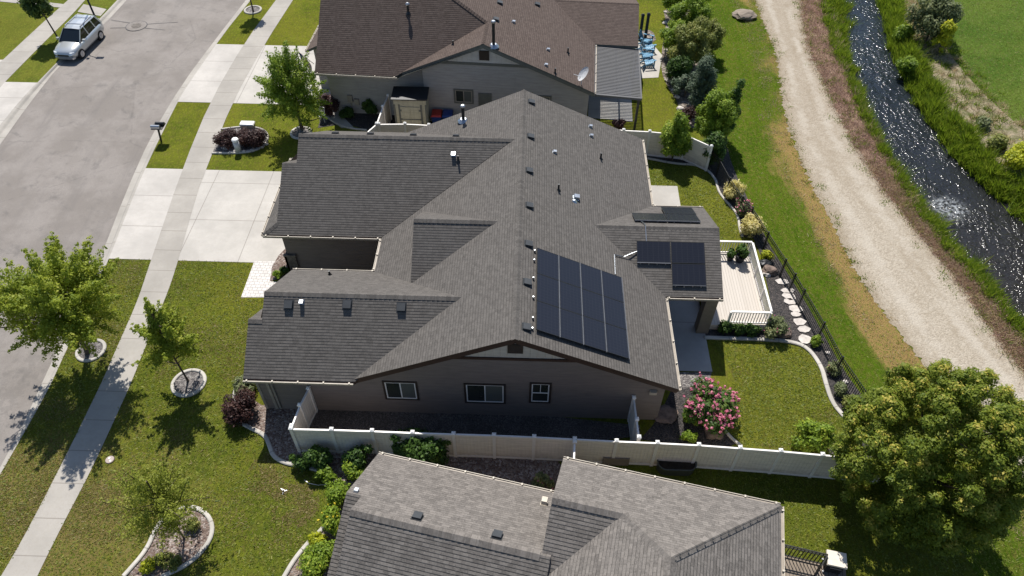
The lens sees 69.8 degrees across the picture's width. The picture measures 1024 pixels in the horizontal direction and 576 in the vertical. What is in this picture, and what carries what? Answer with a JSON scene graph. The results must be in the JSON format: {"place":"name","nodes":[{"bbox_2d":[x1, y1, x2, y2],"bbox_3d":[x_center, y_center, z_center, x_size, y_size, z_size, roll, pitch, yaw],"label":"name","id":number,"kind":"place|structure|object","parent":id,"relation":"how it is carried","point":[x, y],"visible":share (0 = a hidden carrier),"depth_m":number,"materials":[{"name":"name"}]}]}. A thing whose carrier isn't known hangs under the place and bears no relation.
{"place":"outdoors","nodes":[
{"label":"outdoors","id":0,"kind":"place"},
{"bbox_2d":[0,82,35,124],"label":"apron","id":1,"kind":"object","parent":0,"point":[12,94],"visible":1,"depth_m":49.70,"materials":[{"name":"concrete"}]},
{"bbox_2d":[0,0,84,86],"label":"sidewalk","id":2,"kind":"structure","parent":0,"point":[18,56],"depth_m":54.44,"materials":[{"name":"concrete"}]},
{"bbox_2d":[0,0,116,99],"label":"lawn","id":3,"kind":"structure","parent":0,"point":[18,25],"depth_m":54.96,"materials":[{"name":"green plant"}]},
{"bbox_2d":[16,0,57,36],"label":"street tree","id":4,"kind":"object","parent":3,"relation":"on","point":[34,9],"visible":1,"depth_m":52.45,"materials":[{"name":"green plant"}]},
{"bbox_2d":[0,0,244,465],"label":"road","id":5,"kind":"structure","parent":0,"point":[74,143],"depth_m":46.51,"materials":[{"name":"grey asphalt"}]},
{"bbox_2d":[0,0,125,143],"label":"kerb","id":6,"kind":"structure","parent":5,"relation":"on","point":[11,119],"depth_m":49.80,"materials":[{"name":"concrete"}]},
{"bbox_2d":[54,14,103,59],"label":"parked car","id":7,"kind":"object","parent":5,"relation":"on","point":[81,34],"visible":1,"depth_m":52.91,"materials":[{"name":"paint"}]},
{"bbox_2d":[0,0,249,473],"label":"kerb","id":8,"kind":"structure","parent":5,"relation":"on","point":[112,237],"depth_m":42.32,"materials":[{"name":"concrete"}]},
{"bbox_2d":[109,168,182,259],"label":"apron","id":9,"kind":"object","parent":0,"point":[141,227],"visible":1,"depth_m":41.56,"materials":[{"name":"concrete"}]},
{"bbox_2d":[1,0,292,575],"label":"sidewalk","id":10,"kind":"structure","parent":0,"point":[45,526],"depth_m":35.61,"materials":[{"name":"concrete"}]},
{"bbox_2d":[178,44,242,102],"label":"apron","id":11,"kind":"object","parent":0,"point":[206,80],"visible":1,"depth_m":51.53,"materials":[{"name":"concrete"}]},
{"bbox_2d":[178,170,284,262],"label":"driveway","id":12,"kind":"structure","parent":0,"point":[229,213],"depth_m":41.40,"materials":[{"name":"concrete"}]},
{"bbox_2d":[241,261,274,296],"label":"path","id":13,"kind":"structure","parent":0,"point":[258,282],"depth_m":38.22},
{"bbox_2d":[233,45,330,103],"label":"driveway","id":14,"kind":"structure","parent":0,"point":[250,88],"depth_m":51.49,"materials":[{"name":"concrete"}]},
{"bbox_2d":[267,482,318,529],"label":"dry grass","id":15,"kind":"structure","parent":0,"point":[303,490],"depth_m":29.86,"materials":[{"name":"plant"}]},
{"bbox_2d":[0,0,1014,575],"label":"lawn","id":16,"kind":"structure","parent":0,"point":[298,22],"depth_m":32.68,"materials":[{"name":"green plant"}]},
{"bbox_2d":[0,438,63,510],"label":"dry grass","id":17,"kind":"structure","parent":16,"relation":"on","point":[14,454],"depth_m":30.90,"materials":[{"name":"green plant"}]},
{"bbox_2d":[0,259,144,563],"bbox_3d":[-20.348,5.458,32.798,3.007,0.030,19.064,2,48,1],"label":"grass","id":18,"kind":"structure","parent":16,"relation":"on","point":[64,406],"depth_m":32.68,"materials":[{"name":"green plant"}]},
{"bbox_2d":[0,259,150,574],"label":"lawn grass","id":19,"kind":"structure","parent":16,"relation":"on","point":[62,418],"depth_m":32.42,"materials":[{"name":"green plant"}]},
{"bbox_2d":[75,339,106,361],"bbox_3d":[-20.107,2.967,35.042,1.400,0.090,1.400,2,48,1],"label":"tree ring","id":20,"kind":"object","parent":16,"relation":"on","point":[101,345],"visible":0.71,"depth_m":34.93,"materials":[{"name":"white concrete"}]},
{"bbox_2d":[0,231,122,367],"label":"maple tree","id":21,"kind":"object","parent":20,"relation":"on","point":[56,292],"visible":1,"depth_m":30.79,"materials":[{"name":"green plant"}]},
{"bbox_2d":[60,467,142,544],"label":"dry grass","id":22,"kind":"structure","parent":16,"relation":"on","point":[97,506],"depth_m":29.78,"materials":[{"name":"green plant"}]},
{"bbox_2d":[128,510,209,575],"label":"rock bed","id":23,"kind":"object","parent":16,"relation":"on","point":[186,549],"visible":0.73,"depth_m":28.65,"materials":[{"name":"beige gravel"}]},
{"bbox_2d":[91,451,224,565],"bbox_3d":[-12.971,8.075,26.882,3.793,5.306,3.770,-31,55,-25],"label":"sparse tree","id":24,"kind":"object","parent":23,"relation":"on","point":[171,515],"visible":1,"depth_m":26.23,"materials":[{"name":"green plant"}]},
{"bbox_2d":[153,549,182,572],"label":"shrub","id":25,"kind":"object","parent":23,"relation":"on","point":[174,561],"visible":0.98,"depth_m":28.02,"materials":[{"name":"green plant"}]},
{"bbox_2d":[122,505,214,575],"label":"garden edging","id":26,"kind":"object","parent":23,"relation":"on","point":[137,560],"visible":0.67,"depth_m":28.44,"materials":[{"name":"grey concrete"}]},
{"bbox_2d":[38,260,331,575],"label":"lawn grass","id":27,"kind":"structure","parent":16,"relation":"on","point":[214,445],"depth_m":31.03,"materials":[{"name":"green plant"}]},
{"bbox_2d":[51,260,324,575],"bbox_3d":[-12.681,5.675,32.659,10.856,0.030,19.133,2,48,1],"label":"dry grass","id":28,"kind":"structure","parent":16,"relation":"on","point":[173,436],"depth_m":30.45,"materials":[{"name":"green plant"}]},
{"bbox_2d":[170,368,206,397],"bbox_3d":[-14.894,4.357,33.809,1.600,0.090,1.600,2,48,1],"label":"tree ring","id":29,"kind":"object","parent":16,"relation":"on","point":[181,386],"visible":0.98,"depth_m":33.80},
{"bbox_2d":[129,297,206,381],"bbox_3d":[-14.973,2.574,31.811,3.082,5.448,2.692,-35,57,-28],"label":"young tree","id":30,"kind":"object","parent":29,"relation":"on","point":[170,339],"visible":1,"depth_m":31.25,"materials":[{"name":"green plant"}]},
{"bbox_2d":[213,128,266,152],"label":"rock bed","id":31,"kind":"object","parent":16,"relation":"on","point":[218,148],"visible":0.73,"depth_m":45.81,"materials":[{"name":"grey gravel"}]},
{"bbox_2d":[236,126,270,147],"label":"shrub","id":32,"kind":"object","parent":31,"relation":"on","point":[253,138],"visible":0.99,"depth_m":45.32,"materials":[{"name":"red plant"}]},
{"bbox_2d":[245,451,298,496],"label":"dry grass","id":33,"kind":"structure","parent":16,"relation":"on","point":[264,486],"depth_m":30.54,"materials":[{"name":"plant"}]},
{"bbox_2d":[262,405,296,459],"bbox_3d":[-9.920,6.158,32.240,1.499,0.001,3.224,-17,50,-16],"label":"rock bed","id":34,"kind":"object","parent":16,"relation":"on","point":[278,421],"visible":0.69,"depth_m":32.19,"materials":[{"name":"grey gravel"}]},
{"bbox_2d":[290,126,311,139],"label":"tree ring","id":35,"kind":"object","parent":16,"relation":"on","point":[295,132],"visible":0.55,"depth_m":46.96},
{"bbox_2d":[252,40,331,131],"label":"street tree","id":36,"kind":"object","parent":35,"relation":"on","point":[294,99],"visible":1,"depth_m":44.34,"materials":[{"name":"green plant"}]},
{"bbox_2d":[289,386,317,428],"bbox_3d":[-8.941,5.563,31.503,0.244,1.930,2.095,8,48,7],"label":"vinyl fence","id":37,"kind":"object","parent":16,"relation":"on","point":[307,410],"visible":0.88,"depth_m":31.56,"materials":[{"name":"white plastic"}]},
{"bbox_2d":[288,480,355,575],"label":"rock bed","id":38,"kind":"object","parent":16,"relation":"on","point":[294,571],"visible":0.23,"depth_m":28.25,"materials":[{"name":"beige gravel"}]},
{"bbox_2d":[296,539,335,575],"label":"shrub","id":39,"kind":"object","parent":38,"relation":"on","point":[315,557],"visible":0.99,"depth_m":27.80,"materials":[{"name":"green plant"}]},
{"bbox_2d":[317,502,340,537],"bbox_3d":[-7.060,9.151,28.828,0.965,1.130,1.417,-27,53,-23],"label":"shrub","id":40,"kind":"object","parent":38,"relation":"on","point":[330,517],"visible":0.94,"depth_m":28.58,"materials":[{"name":"green plant"}]},
{"bbox_2d":[324,477,350,506],"bbox_3d":[-7.030,8.254,29.685,1.412,1.080,1.096,31,54,25],"label":"shrub","id":41,"kind":"object","parent":38,"relation":"on","point":[336,493],"visible":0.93,"depth_m":29.44,"materials":[{"name":"green plant"}]},
{"bbox_2d":[318,113,395,129],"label":"rock bed","id":42,"kind":"object","parent":16,"relation":"on","point":[364,121],"visible":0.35,"depth_m":47.84,"materials":[{"name":"grey gravel"}]},
{"bbox_2d":[245,401,560,489],"bbox_3d":[-5.514,7.157,31.364,15.442,0.001,3.134,10,48,9],"label":"rock bed","id":43,"kind":"object","parent":16,"relation":"on","point":[524,471],"visible":0.4,"depth_m":31.08,"materials":[{"name":"grey gravel"}]},
{"bbox_2d":[219,385,257,427],"bbox_3d":[-11.988,5.282,32.160,1.634,1.414,1.978,2,48,1],"label":"shrub","id":44,"kind":"object","parent":43,"relation":"on","point":[234,411],"visible":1,"depth_m":31.91,"materials":[{"name":"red plant"}]},
{"bbox_2d":[288,444,333,472],"bbox_3d":[-8.397,7.107,30.629,1.912,1.384,1.124,2,48,1],"label":"shrub","id":45,"kind":"object","parent":43,"relation":"on","point":[317,456],"visible":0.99,"depth_m":30.40,"materials":[{"name":"green plant"}]},
{"bbox_2d":[341,444,373,468],"bbox_3d":[-6.481,7.051,30.618,1.259,1.331,1.136,22,51,19],"label":"shrub","id":46,"kind":"object","parent":43,"relation":"on","point":[355,456],"visible":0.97,"depth_m":30.26,"materials":[{"name":"green plant"}]},
{"bbox_2d":[389,427,451,465],"bbox_3d":[-3.829,6.592,30.755,2.788,1.943,1.784,24,52,20],"label":"shrub","id":47,"kind":"object","parent":43,"relation":"on","point":[428,449],"visible":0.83,"depth_m":30.17,"materials":[{"name":"green plant"}]},
{"bbox_2d":[391,86,430,124],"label":"garden shed","id":48,"kind":"structure","parent":16,"relation":"on","point":[410,105],"depth_m":45.68,"materials":[{"name":"metal"}]},
{"bbox_2d":[305,0,638,120],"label":"house","id":49,"kind":"structure","parent":16,"relation":"on","point":[453,55],"depth_m":45.30,"materials":[{"name":"brown"}]},
{"bbox_2d":[310,410,639,439],"bbox_3d":[-1.983,6.053,32.401,15.278,0.001,1.424,2,48,1],"label":"rock bed","id":50,"kind":"object","parent":16,"relation":"on","point":[547,426],"visible":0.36,"depth_m":32.43,"materials":[{"name":"grey gravel"}]},
{"bbox_2d":[242,89,723,419],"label":"house","id":51,"kind":"structure","parent":16,"relation":"on","point":[407,283],"depth_m":33.01,"materials":[{"name":"grey"}]},
{"bbox_2d":[382,380,419,399],"bbox_3d":[-4.772,4.408,31.549,1.490,1.370,0.045,2,48,1],"label":"window","id":52,"kind":"structure","parent":51,"relation":"in","point":[393,390],"depth_m":31.54,"materials":[{"name":"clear glass"}]},
{"bbox_2d":[464,383,505,403],"bbox_3d":[-1.159,4.535,31.522,1.780,1.460,0.045,2,48,1],"label":"window","id":53,"kind":"structure","parent":51,"relation":"in","point":[485,393],"depth_m":31.51,"materials":[{"name":"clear glass"}]},
{"bbox_2d":[529,382,551,402],"bbox_3d":[1.206,4.483,31.357,0.930,1.500,0.045,2,48,1],"label":"window","id":54,"kind":"structure","parent":51,"relation":"in","point":[539,392],"depth_m":31.34,"materials":[{"name":"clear glass"}]},
{"bbox_2d":[531,248,629,359],"bbox_3d":[2.841,0.610,30.768,4.050,1.915,4.560,2,48,1],"label":"solar array","id":55,"kind":"object","parent":51,"relation":"on","point":[580,303],"visible":1,"depth_m":30.59,"materials":[{"name":"glass"}]},
{"bbox_2d":[632,207,700,223],"bbox_3d":[7.512,-3.654,36.242,3.180,0.999,2.128,2,48,1],"label":"solar array","id":56,"kind":"object","parent":51,"relation":"on","point":[678,214],"visible":1,"depth_m":35.87,"materials":[{"name":"glass"}]},
{"bbox_2d":[637,241,706,287],"bbox_3d":[7.372,-1.103,34.023,3.150,1.044,1.961,2,48,1],"label":"solar array","id":57,"kind":"object","parent":51,"relation":"on","point":[692,273],"visible":1,"depth_m":34.04,"materials":[{"name":"glass"}]},
{"bbox_2d":[327,452,784,575],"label":"house","id":58,"kind":"structure","parent":16,"relation":"on","point":[402,516],"depth_m":23.93,"materials":[{"name":"grey"}]},
{"bbox_2d":[288,426,879,481],"bbox_3d":[3.383,6.832,30.436,25.146,1.930,0.427,3,48,2],"label":"vinyl fence","id":59,"kind":"object","parent":16,"relation":"on","point":[781,461],"visible":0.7,"depth_m":30.40,"materials":[{"name":"white plastic"}]},
{"bbox_2d":[594,45,641,130],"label":"patio cover","id":60,"kind":"object","parent":16,"relation":"on","point":[616,73],"visible":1,"depth_m":46.67,"materials":[{"name":"metal"}]},
{"bbox_2d":[627,395,640,441],"bbox_3d":[5.188,5.957,31.252,0.176,1.930,2.097,0,47,0],"label":"vinyl fence","id":61,"kind":"object","parent":16,"relation":"on","point":[632,419],"visible":0.9,"depth_m":31.19,"materials":[{"name":"white plastic"}]},
{"bbox_2d":[621,128,713,170],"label":"vinyl fence","id":62,"kind":"object","parent":16,"relation":"on","point":[653,145],"visible":0.53,"depth_m":44.50,"materials":[{"name":"white plastic"}]},
{"bbox_2d":[656,459,696,475],"bbox_3d":[6.896,7.278,30.651,1.660,1.050,0.780,2,48,1],"label":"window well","id":63,"kind":"object","parent":16,"relation":"on","point":[669,468],"visible":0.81,"depth_m":30.66,"materials":[{"name":"metal"}]},
{"bbox_2d":[661,9,698,127],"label":"rock bed","id":64,"kind":"object","parent":16,"relation":"on","point":[682,101],"visible":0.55,"depth_m":51.10,"materials":[{"name":"grey gravel"}]},
{"bbox_2d":[659,18,685,49],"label":"broad shrub","id":65,"kind":"object","parent":64,"relation":"on","point":[668,35],"visible":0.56,"depth_m":52.16,"materials":[{"name":"green plant"}]},
{"bbox_2d":[665,53,694,80],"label":"broad shrub","id":66,"kind":"object","parent":64,"relation":"on","point":[677,66],"visible":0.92,"depth_m":49.76,"materials":[{"name":"green plant"}]},
{"bbox_2d":[666,0,714,28],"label":"broad shrub","id":67,"kind":"object","parent":64,"relation":"on","point":[683,8],"visible":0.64,"depth_m":53.25,"materials":[{"name":"green plant"}]},
{"bbox_2d":[666,15,717,64],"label":"broad shrub","id":68,"kind":"object","parent":64,"relation":"on","point":[693,38],"visible":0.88,"depth_m":49.93,"materials":[{"name":"green plant"}]},
{"bbox_2d":[687,53,719,114],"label":"juniper","id":69,"kind":"object","parent":64,"relation":"on","point":[706,75],"visible":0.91,"depth_m":46.85,"materials":[{"name":"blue plant"}]},
{"bbox_2d":[641,380,734,446],"bbox_3d":[7.744,5.458,33.023,4.235,0.001,3.899,2,48,1],"label":"rock bed","id":70,"kind":"object","parent":16,"relation":"on","point":[668,432],"visible":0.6,"depth_m":32.28,"materials":[{"name":"grey gravel"}]},
{"bbox_2d":[681,372,741,437],"bbox_3d":[8.727,5.127,32.215,2.599,1.824,3.144,2,48,1],"label":"rose bush","id":71,"kind":"object","parent":70,"relation":"on","point":[720,413],"visible":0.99,"depth_m":31.65,"materials":[{"name":"pink plant"}]},
{"bbox_2d":[650,161,739,238],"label":"lawn grass","id":72,"kind":"structure","parent":16,"relation":"on","point":[702,181],"depth_m":43.53,"materials":[{"name":"green plant"}]},
{"bbox_2d":[704,17,727,50],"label":"broad shrub","id":73,"kind":"object","parent":16,"relation":"on","point":[716,29],"visible":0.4,"depth_m":51.92,"materials":[{"name":"green plant"}]},
{"bbox_2d":[701,240,772,330],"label":"deck","id":74,"kind":"structure","parent":16,"relation":"on","point":[743,302],"depth_m":37.16,"materials":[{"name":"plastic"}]},
{"bbox_2d":[705,321,777,337],"bbox_3d":[11.327,1.899,36.310,3.864,0.001,1.689,2,48,1],"label":"rock bed","id":75,"kind":"object","parent":16,"relation":"on","point":[713,332],"visible":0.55,"depth_m":35.97,"materials":[{"name":"grey gravel"}]},
{"bbox_2d":[763,314,790,339],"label":"shrub","id":76,"kind":"object","parent":75,"relation":"on","point":[777,325],"visible":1,"depth_m":35.34,"materials":[{"name":"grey plant"}]},
{"bbox_2d":[647,147,869,424],"bbox_3d":[12.257,-1.506,39.442,5.291,0.001,21.313,-6,48,-6],"label":"rock bed","id":77,"kind":"object","parent":16,"relation":"on","point":[779,306],"visible":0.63,"depth_m":37.22,"materials":[{"name":"grey gravel"}]},
{"bbox_2d":[659,110,694,160],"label":"evergreen","id":78,"kind":"object","parent":77,"relation":"on","point":[676,134],"visible":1,"depth_m":43.60,"materials":[{"name":"green plant"}]},
{"bbox_2d":[701,130,728,166],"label":"evergreen","id":79,"kind":"object","parent":77,"relation":"on","point":[718,141],"visible":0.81,"depth_m":43.50,"materials":[{"name":"green plant"}]},
{"bbox_2d":[693,88,739,137],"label":"evergreen","id":80,"kind":"object","parent":77,"relation":"on","point":[716,109],"visible":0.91,"depth_m":44.12,"materials":[{"name":"green plant"}]},
{"bbox_2d":[739,212,767,237],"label":"shrub","id":81,"kind":"object","parent":77,"relation":"on","point":[750,224],"visible":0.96,"depth_m":40.18,"materials":[{"name":"yellow plant"}]},
{"bbox_2d":[709,151,887,446],"bbox_3d":[14.170,-0.357,37.515,0.329,1.330,21.437,-8,48,-8],"label":"iron fence","id":82,"kind":"object","parent":77,"relation":"on","point":[784,264],"visible":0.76,"depth_m":37.40,"materials":[{"name":"black metal"}]},
{"bbox_2d":[704,335,842,416],"bbox_3d":[13.138,3.511,34.798,7.743,0.090,2.896,33,55,26],"label":"garden edging","id":83,"kind":"object","parent":16,"relation":"on","point":[824,379],"visible":0.86,"depth_m":35.45,"materials":[{"name":"grey concrete"}]},
{"bbox_2d":[710,340,844,449],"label":"lawn grass","id":84,"kind":"structure","parent":16,"relation":"on","point":[777,396],"depth_m":33.67,"materials":[{"name":"green plant"}]},
{"bbox_2d":[791,417,835,452],"bbox_3d":[12.862,6.365,31.205,1.895,1.628,1.582,2,48,1],"label":"shrub","id":85,"kind":"object","parent":16,"relation":"on","point":[816,436],"visible":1,"depth_m":30.93,"materials":[{"name":"green plant"}]},
{"bbox_2d":[784,544,845,575],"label":"deck","id":86,"kind":"structure","parent":16,"relation":"on","point":[796,566],"depth_m":27.78,"materials":[{"name":"beige wood"}]},
{"bbox_2d":[821,549,846,575],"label":"patio grill","id":87,"kind":"object","parent":86,"relation":"on","point":[835,562],"visible":0.94,"depth_m":27.32,"materials":[{"name":"metal"}]},
{"bbox_2d":[683,468,1022,575],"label":"lawn grass","id":88,"kind":"structure","parent":16,"relation":"on","point":[844,544],"depth_m":29.20,"materials":[{"name":"green plant"}]},
{"bbox_2d":[801,0,1023,371],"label":"weed strip","id":89,"kind":"object","parent":16,"relation":"on","point":[856,114],"visible":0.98,"depth_m":48.50,"materials":[{"name":"plant"}]},
{"bbox_2d":[798,0,1023,373],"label":"weeds","id":90,"kind":"object","parent":89,"relation":"on","point":[837,88],"visible":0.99,"depth_m":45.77,"materials":[{"name":"plant"}]},
{"bbox_2d":[828,357,1023,559],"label":"maple tree","id":91,"kind":"object","parent":16,"relation":"on","point":[944,430],"visible":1,"depth_m":25.00,"materials":[{"name":"green plant"}]},
{"bbox_2d":[588,76,632,120],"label":"patio","id":92,"kind":"structure","parent":0,"point":[607,108],"depth_m":49.07,"materials":[{"name":"concrete"}]},
{"bbox_2d":[632,42,661,77],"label":"patio","id":93,"kind":"structure","parent":0,"point":[649,71],"depth_m":52.57,"materials":[{"name":"concrete"}]},
{"bbox_2d":[651,185,680,205],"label":"patio","id":94,"kind":"structure","parent":0,"point":[666,195],"depth_m":42.99,"materials":[{"name":"concrete"}]},
{"bbox_2d":[668,300,711,371],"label":"patio","id":95,"kind":"structure","parent":0,"point":[692,351],"depth_m":35.72,"materials":[{"name":"concrete"}]},
{"bbox_2d":[704,0,1023,575],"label":"meadow","id":96,"kind":"structure","parent":0,"point":[848,338],"depth_m":41.54,"materials":[{"name":"green plant"}]},
{"bbox_2d":[756,0,1023,476],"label":"gravel path","id":97,"kind":"structure","parent":0,"point":[931,313],"depth_m":40.74,"materials":[{"name":"beige gravel"}]},
{"bbox_2d":[792,0,1022,372],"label":"path weeds","id":98,"kind":"object","parent":97,"relation":"on","point":[884,189],"visible":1,"depth_m":43.31,"materials":[{"name":"green plant"}]},
{"bbox_2d":[816,0,1023,346],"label":"creek bank","id":99,"kind":"structure","parent":0,"point":[877,142],"depth_m":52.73,"materials":[{"name":"green plant"}]},
{"bbox_2d":[843,0,1023,316],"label":"creek","id":100,"kind":"structure","parent":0,"point":[987,225],"depth_m":45.62,"materials":[{"name":"liquid"}]},
{"bbox_2d":[876,0,1023,220],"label":"creek bank","id":101,"kind":"structure","parent":0,"point":[993,176],"depth_m":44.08,"materials":[{"name":"green plant"}]},
{"bbox_2d":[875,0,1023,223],"bbox_3d":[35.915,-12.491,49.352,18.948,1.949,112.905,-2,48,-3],"label":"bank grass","id":102,"kind":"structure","parent":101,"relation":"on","point":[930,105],"depth_m":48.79,"materials":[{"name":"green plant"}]},
{"bbox_2d":[902,0,1023,178],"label":"dry ground","id":103,"kind":"structure","parent":0,"point":[1014,130],"depth_m":49.75,"materials":[{"name":"soil"}]},
{"bbox_2d":[904,0,964,42],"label":"willow","id":104,"kind":"object","parent":103,"relation":"on","point":[932,17],"visible":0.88,"depth_m":53.12,"materials":[{"name":"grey plant"}]},
{"bbox_2d":[930,19,957,54],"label":"young tree","id":105,"kind":"object","parent":103,"relation":"on","point":[948,29],"visible":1,"depth_m":52.53,"materials":[{"name":"green plant"}]},
{"bbox_2d":[892,0,1023,179],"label":"dry weeds","id":106,"kind":"object","parent":103,"relation":"on","point":[969,73],"visible":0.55,"depth_m":50.27,"materials":[{"name":"plant"}]},
{"bbox_2d":[1000,139,1023,172],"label":"shrub","id":107,"kind":"object","parent":103,"relation":"on","point":[1014,154],"visible":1,"depth_m":44.08,"materials":[{"name":"yellow plant"}]},
{"bbox_2d":[947,0,1023,127],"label":"field","id":108,"kind":"structure","parent":0,"point":[976,55],"depth_m":54.69,"materials":[{"name":"green plant"}]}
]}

